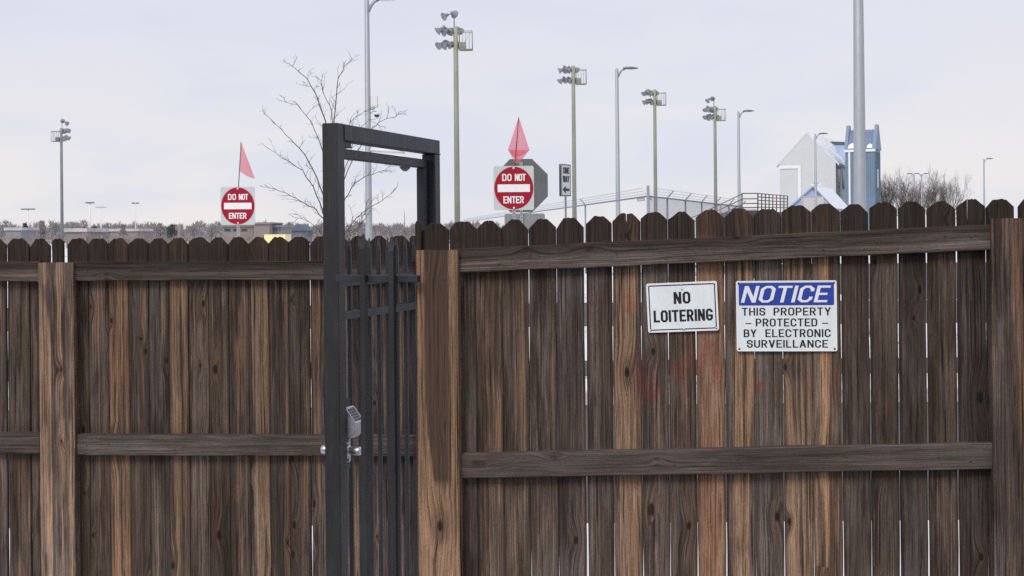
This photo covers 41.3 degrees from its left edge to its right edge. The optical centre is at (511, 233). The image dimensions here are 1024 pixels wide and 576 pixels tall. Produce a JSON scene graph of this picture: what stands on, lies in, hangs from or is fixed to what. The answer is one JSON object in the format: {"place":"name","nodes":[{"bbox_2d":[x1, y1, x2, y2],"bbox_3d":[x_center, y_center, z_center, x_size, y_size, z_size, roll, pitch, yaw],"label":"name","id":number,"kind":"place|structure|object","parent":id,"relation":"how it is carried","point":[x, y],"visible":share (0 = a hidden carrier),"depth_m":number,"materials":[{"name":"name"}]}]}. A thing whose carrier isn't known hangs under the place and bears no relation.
{"place":"outdoors","nodes":[
{"label":"outdoors","id":0,"kind":"place"},
{"bbox_2d":[4,227,38,244],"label":"building","id":1,"kind":"structure","parent":0,"point":[26,232],"depth_m":280.38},
{"bbox_2d":[64,228,108,247],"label":"building","id":2,"kind":"structure","parent":0,"point":[73,233],"depth_m":225.43,"materials":[{"name":"brick"}]},
{"bbox_2d":[109,229,152,243],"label":"building","id":3,"kind":"structure","parent":0,"point":[131,232],"depth_m":300.00,"materials":[{"name":"brick"}]},
{"bbox_2d":[221,225,253,243],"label":"building","id":4,"kind":"structure","parent":0,"point":[228,230],"depth_m":264.00,"materials":[{"name":"brick"}]},
{"bbox_2d":[254,222,282,237],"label":"building","id":5,"kind":"structure","parent":0,"point":[261,229],"depth_m":262.00,"materials":[{"name":"brick"}]},
{"bbox_2d":[264,234,290,242],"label":"container","id":6,"kind":"object","parent":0,"point":[268,238],"visible":0.31,"depth_m":150.00,"materials":[{"name":"yellow paint"}]},
{"bbox_2d":[292,224,312,242],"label":"building","id":7,"kind":"structure","parent":0,"point":[305,230],"depth_m":300.00,"materials":[{"name":"stone"}]},
{"bbox_2d":[7,299,956,328],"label":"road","id":8,"kind":"structure","parent":0,"point":[585,314],"depth_m":29.29,"materials":[{"name":"grey asphalt"}]},
{"bbox_2d":[559,164,570,217],"bbox_3d":[1.223,0.076,31.014,0.059,3.325,0.444,-1,0,32],"label":"one way sign","id":9,"kind":"object","parent":8,"relation":"on","point":[565,181],"visible":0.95,"depth_m":30.98,"materials":[{"name":"white metal"}]},
{"bbox_2d":[8,402,958,527],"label":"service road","id":10,"kind":"structure","parent":0,"point":[725,446],"depth_m":11.60,"materials":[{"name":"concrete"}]},
{"bbox_2d":[5,232,988,575],"bbox_3d":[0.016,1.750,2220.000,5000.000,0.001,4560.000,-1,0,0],"label":"ground","id":11,"kind":"structure","parent":0,"point":[585,390],"depth_m":19.03,"materials":[{"name":"grey"}]},
{"bbox_2d":[0,220,15,241],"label":"tree","id":12,"kind":"object","parent":11,"relation":"on","point":[2,226],"visible":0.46,"depth_m":329.69,"materials":[{"name":"grey plant"}]},
{"bbox_2d":[21,208,34,226],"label":"floodlight","id":13,"kind":"object","parent":11,"relation":"on","point":[28,213],"visible":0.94,"depth_m":329.74,"materials":[{"name":"grey metal"}]},
{"bbox_2d":[37,220,46,238],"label":"tree","id":14,"kind":"object","parent":11,"relation":"on","point":[41,229],"visible":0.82,"depth_m":309.79,"materials":[{"name":"grey plant"}]},
{"bbox_2d":[47,224,59,242],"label":"tree","id":15,"kind":"object","parent":11,"relation":"on","point":[54,228],"visible":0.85,"depth_m":339.67,"materials":[{"name":"grey plant"}]},
{"bbox_2d":[51,119,70,240],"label":"field light","id":16,"kind":"object","parent":11,"relation":"on","point":[61,139],"visible":1,"depth_m":204.82,"materials":[{"name":"grey metal"}]},
{"bbox_2d":[74,219,88,227],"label":"tree","id":17,"kind":"object","parent":11,"relation":"on","point":[85,224],"visible":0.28,"depth_m":329.44,"materials":[{"name":"grey plant"}]},
{"bbox_2d":[85,202,94,227],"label":"floodlight","id":18,"kind":"object","parent":11,"relation":"on","point":[89,203],"visible":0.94,"depth_m":299.90,"materials":[{"name":"grey metal"}]},
{"bbox_2d":[95,207,105,227],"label":"floodlight","id":19,"kind":"object","parent":11,"relation":"on","point":[100,214],"visible":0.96,"depth_m":344.92,"materials":[{"name":"grey metal"}]},
{"bbox_2d":[102,222,117,243],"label":"tree","id":20,"kind":"object","parent":11,"relation":"on","point":[109,227],"visible":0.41,"depth_m":329.66,"materials":[{"name":"grey plant"}]},
{"bbox_2d":[118,223,129,243],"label":"tree","id":21,"kind":"object","parent":11,"relation":"on","point":[122,230],"visible":0.47,"depth_m":259.75,"materials":[{"name":"grey plant"}]},
{"bbox_2d":[132,202,138,228],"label":"floodlight","id":22,"kind":"object","parent":11,"relation":"on","point":[135,211],"visible":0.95,"depth_m":319.88,"materials":[{"name":"grey metal"}]},
{"bbox_2d":[144,223,157,237],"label":"tree","id":23,"kind":"object","parent":11,"relation":"on","point":[151,227],"visible":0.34,"depth_m":339.75,"materials":[{"name":"grey plant"}]},
{"bbox_2d":[153,222,168,239],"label":"tree","id":24,"kind":"object","parent":11,"relation":"on","point":[157,229],"visible":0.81,"depth_m":319.66,"materials":[{"name":"grey plant"}]},
{"bbox_2d":[164,224,184,240],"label":"tree","id":25,"kind":"object","parent":11,"relation":"on","point":[171,231],"visible":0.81,"depth_m":279.07,"materials":[{"name":"green plant"}]},
{"bbox_2d":[178,225,181,237],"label":"utility pole","id":26,"kind":"object","parent":11,"relation":"on","point":[179,230],"visible":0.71,"depth_m":219.76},
{"bbox_2d":[186,226,200,238],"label":"tree","id":27,"kind":"object","parent":11,"relation":"on","point":[192,232],"visible":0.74,"depth_m":299.52,"materials":[{"name":"grey plant"}]},
{"bbox_2d":[0,235,416,575],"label":"wooden fence","id":28,"kind":"object","parent":11,"relation":"on","point":[161,391],"visible":0.84,"depth_m":6.07,"materials":[{"name":"brown wood"}]},
{"bbox_2d":[200,223,219,240],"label":"tree","id":29,"kind":"object","parent":11,"relation":"on","point":[212,231],"visible":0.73,"depth_m":309.79,"materials":[{"name":"grey plant"}]},
{"bbox_2d":[1,231,449,246],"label":"scrub","id":30,"kind":"object","parent":11,"relation":"on","point":[125,237],"visible":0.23,"depth_m":198.20,"materials":[{"name":"plant"}]},
{"bbox_2d":[220,187,254,236],"bbox_3d":[-5.032,0.468,25.008,0.624,2.656,0.046,-1,0,-6],"label":"do not enter sign","id":31,"kind":"object","parent":11,"relation":"on","point":[238,206],"visible":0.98,"depth_m":25.00,"materials":[{"name":"red metal"}]},
{"bbox_2d":[238,143,254,186],"bbox_3d":[-4.891,-1.272,25.064,0.314,0.829,0.052,-1,0,-23],"label":"flag","id":32,"kind":"object","parent":31,"relation":"attached to","point":[244,167],"visible":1,"depth_m":25.04,"materials":[{"name":"pink fabric"}]},
{"bbox_2d":[0,219,503,241],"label":"wood","id":33,"kind":"object","parent":11,"relation":"on","point":[383,229],"visible":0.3,"depth_m":413.04,"materials":[{"name":"grey plant"}]},
{"bbox_2d":[273,225,292,237],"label":"building","id":34,"kind":"structure","parent":11,"relation":"on","point":[282,229],"depth_m":266.70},
{"bbox_2d":[259,51,407,239],"bbox_3d":[-2.515,-0.422,19.058,2.209,4.394,1.103,-1,0,0],"label":"bare tree","id":35,"kind":"object","parent":11,"relation":"on","point":[352,185],"visible":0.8,"depth_m":19.14,"materials":[{"name":"brown plant"}]},
{"bbox_2d":[320,123,440,575],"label":"steel gate","id":36,"kind":"structure","parent":11,"relation":"on","point":[339,449],"depth_m":5.36,"materials":[{"name":"black metal"}]},
{"bbox_2d":[336,234,419,575],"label":"steel bar infill","id":37,"kind":"object","parent":36,"relation":"attached to","point":[391,278],"visible":1,"depth_m":5.04,"materials":[{"name":"black metal"}]},
{"bbox_2d":[364,0,410,240],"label":"street lamp","id":38,"kind":"object","parent":11,"relation":"on","point":[372,101],"visible":0.58,"depth_m":40.93,"materials":[{"name":"grey metal"}]},
{"bbox_2d":[435,10,472,222],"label":"field light","id":39,"kind":"object","parent":11,"relation":"on","point":[454,32],"visible":1,"depth_m":112.81,"materials":[{"name":"paint"}]},
{"bbox_2d":[8,387,957,409],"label":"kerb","id":40,"kind":"structure","parent":11,"relation":"on","point":[669,403],"depth_m":13.80,"materials":[{"name":"grey concrete"}]},
{"bbox_2d":[493,166,533,219],"bbox_3d":[0.037,0.352,21.008,0.623,2.795,0.047,-1,0,0],"label":"do not enter sign","id":41,"kind":"object","parent":11,"relation":"on","point":[513,188],"visible":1,"depth_m":21.00,"materials":[{"name":"red metal"}]},
{"bbox_2d":[508,117,528,165],"bbox_3d":[0.099,-1.418,21.041,0.079,0.764,0.485,-1,0,45],"label":"flag","id":42,"kind":"object","parent":41,"relation":"attached to","point":[518,149],"visible":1,"depth_m":21.04,"materials":[{"name":"pink fabric"}]},
{"bbox_2d":[504,159,547,232],"bbox_3d":[0.160,0.262,22.283,0.874,2.972,0.041,-1,0,0],"label":"stop sign","id":43,"kind":"object","parent":11,"relation":"on","point":[540,190],"visible":0.3,"depth_m":22.30,"materials":[{"name":"metal"}]},
{"bbox_2d":[557,65,586,218],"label":"field light","id":44,"kind":"object","parent":11,"relation":"on","point":[572,79],"visible":1,"depth_m":145.81,"materials":[{"name":"paint"}]},
{"bbox_2d":[464,186,745,281],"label":"chain link fence","id":45,"kind":"object","parent":11,"relation":"on","point":[701,203],"visible":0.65,"depth_m":51.81,"materials":[{"name":"metal"}]},
{"bbox_2d":[615,67,637,216],"bbox_3d":[5.024,-2.832,60.000,1.158,9.073,0.437,-1,0,0],"label":"street lamp","id":46,"kind":"object","parent":11,"relation":"on","point":[617,74],"visible":0.73,"depth_m":59.93,"materials":[{"name":"grey metal"}]},
{"bbox_2d":[641,89,665,211],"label":"field light","id":47,"kind":"object","parent":11,"relation":"on","point":[655,101],"visible":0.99,"depth_m":169.81,"materials":[{"name":"paint"}]},
{"bbox_2d":[702,96,725,211],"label":"field light","id":48,"kind":"object","parent":11,"relation":"on","point":[714,116],"visible":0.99,"depth_m":181.82,"materials":[{"name":"paint"}]},
{"bbox_2d":[415,199,1023,575],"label":"wooden fence","id":49,"kind":"object","parent":11,"relation":"on","point":[496,496],"visible":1,"depth_m":4.94,"materials":[{"name":"brown wood"}]},
{"bbox_2d":[646,281,718,332],"bbox_3d":[0.621,0.267,4.956,0.257,0.180,0.006,-3,0,8],"label":"notice board","id":50,"kind":"object","parent":49,"relation":"attached to","point":[682,306],"visible":1,"depth_m":4.96,"materials":[{"name":"white metal"}]},
{"bbox_2d":[736,280,836,350],"bbox_3d":[0.990,0.297,4.904,0.357,0.255,0.007,-1,0,8],"label":"sign","id":51,"kind":"object","parent":49,"relation":"attached to","point":[786,315],"visible":1,"depth_m":4.90,"materials":[{"name":"white metal"}]},
{"bbox_2d":[691,193,787,263],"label":"railing","id":52,"kind":"object","parent":11,"relation":"on","point":[752,212],"visible":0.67,"depth_m":68.68,"materials":[{"name":"metal"}]},
{"bbox_2d":[737,110,753,207],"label":"street lamp","id":53,"kind":"object","parent":11,"relation":"on","point":[739,114],"visible":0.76,"depth_m":80.93,"materials":[{"name":"grey metal"}]},
{"bbox_2d":[789,186,846,211],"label":"hut","id":54,"kind":"object","parent":11,"relation":"on","point":[833,198],"visible":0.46,"depth_m":119.55,"materials":[{"name":"white metal"}]},
{"bbox_2d":[810,133,827,206],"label":"street lamp","id":55,"kind":"object","parent":11,"relation":"on","point":[815,184],"visible":0.79,"depth_m":98.93,"materials":[{"name":"grey metal"}]},
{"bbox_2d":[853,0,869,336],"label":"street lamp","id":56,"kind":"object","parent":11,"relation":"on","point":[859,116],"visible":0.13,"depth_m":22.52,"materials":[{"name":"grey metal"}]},
{"bbox_2d":[881,171,900,213],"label":"bare tree","id":57,"kind":"object","parent":11,"relation":"on","point":[887,196],"visible":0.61,"depth_m":164.47,"materials":[{"name":"grey plant"}]},
{"bbox_2d":[882,167,922,215],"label":"bare tree","id":58,"kind":"object","parent":11,"relation":"on","point":[903,198],"visible":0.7,"depth_m":170.90,"materials":[{"name":"brown plant"}]},
{"bbox_2d":[898,177,928,208],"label":"bare tree","id":59,"kind":"object","parent":11,"relation":"on","point":[917,194],"visible":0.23,"depth_m":185.10,"materials":[{"name":"grey plant"}]},
{"bbox_2d":[914,173,928,206],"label":"street lamp","id":60,"kind":"object","parent":11,"relation":"on","point":[921,175],"visible":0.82,"depth_m":171.92,"materials":[{"name":"grey metal"}]},
{"bbox_2d":[909,168,953,210],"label":"bare tree","id":61,"kind":"object","parent":11,"relation":"on","point":[930,202],"visible":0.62,"depth_m":175.39,"materials":[{"name":"grey plant"}]},
{"bbox_2d":[931,171,975,219],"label":"bare tree","id":62,"kind":"object","parent":11,"relation":"on","point":[942,197],"visible":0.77,"depth_m":167.70,"materials":[{"name":"brown plant"}]},
{"bbox_2d":[983,158,992,205],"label":"street lamp","id":63,"kind":"object","parent":11,"relation":"on","point":[984,160],"visible":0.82,"depth_m":134.95,"materials":[{"name":"grey metal"}]},
{"bbox_2d":[0,0,1023,235],"label":"sky","id":64,"kind":"structure","parent":0,"point":[159,100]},
{"bbox_2d":[529,358,957,375],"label":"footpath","id":65,"kind":"structure","parent":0,"point":[696,366],"depth_m":17.52,"materials":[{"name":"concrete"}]},
{"bbox_2d":[777,132,845,231],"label":"gabled building","id":66,"kind":"structure","parent":0,"point":[795,165],"depth_m":151.57,"materials":[{"name":"white metal"}]},
{"bbox_2d":[837,169,839,188],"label":"window","id":67,"kind":"structure","parent":66,"relation":"in","point":[838,170],"depth_m":151.19,"materials":[{"name":"grey glass"}]},
{"bbox_2d":[842,170,843,189],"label":"window","id":68,"kind":"structure","parent":66,"relation":"in","point":[842,170],"depth_m":153.51,"materials":[{"name":"grey glass"}]},
{"bbox_2d":[801,196,823,211],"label":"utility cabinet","id":69,"kind":"object","parent":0,"point":[807,202],"visible":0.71,"depth_m":112.00,"materials":[{"name":"beige metal"}]},
{"bbox_2d":[724,263,956,299],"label":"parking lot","id":70,"kind":"structure","parent":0,"point":[897,279],"depth_m":49.60,"materials":[{"name":"grey asphalt"}]},
{"bbox_2d":[844,124,880,229],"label":"tower","id":71,"kind":"structure","parent":0,"point":[873,174],"depth_m":148.70,"materials":[{"name":"blue metal"}]}
]}

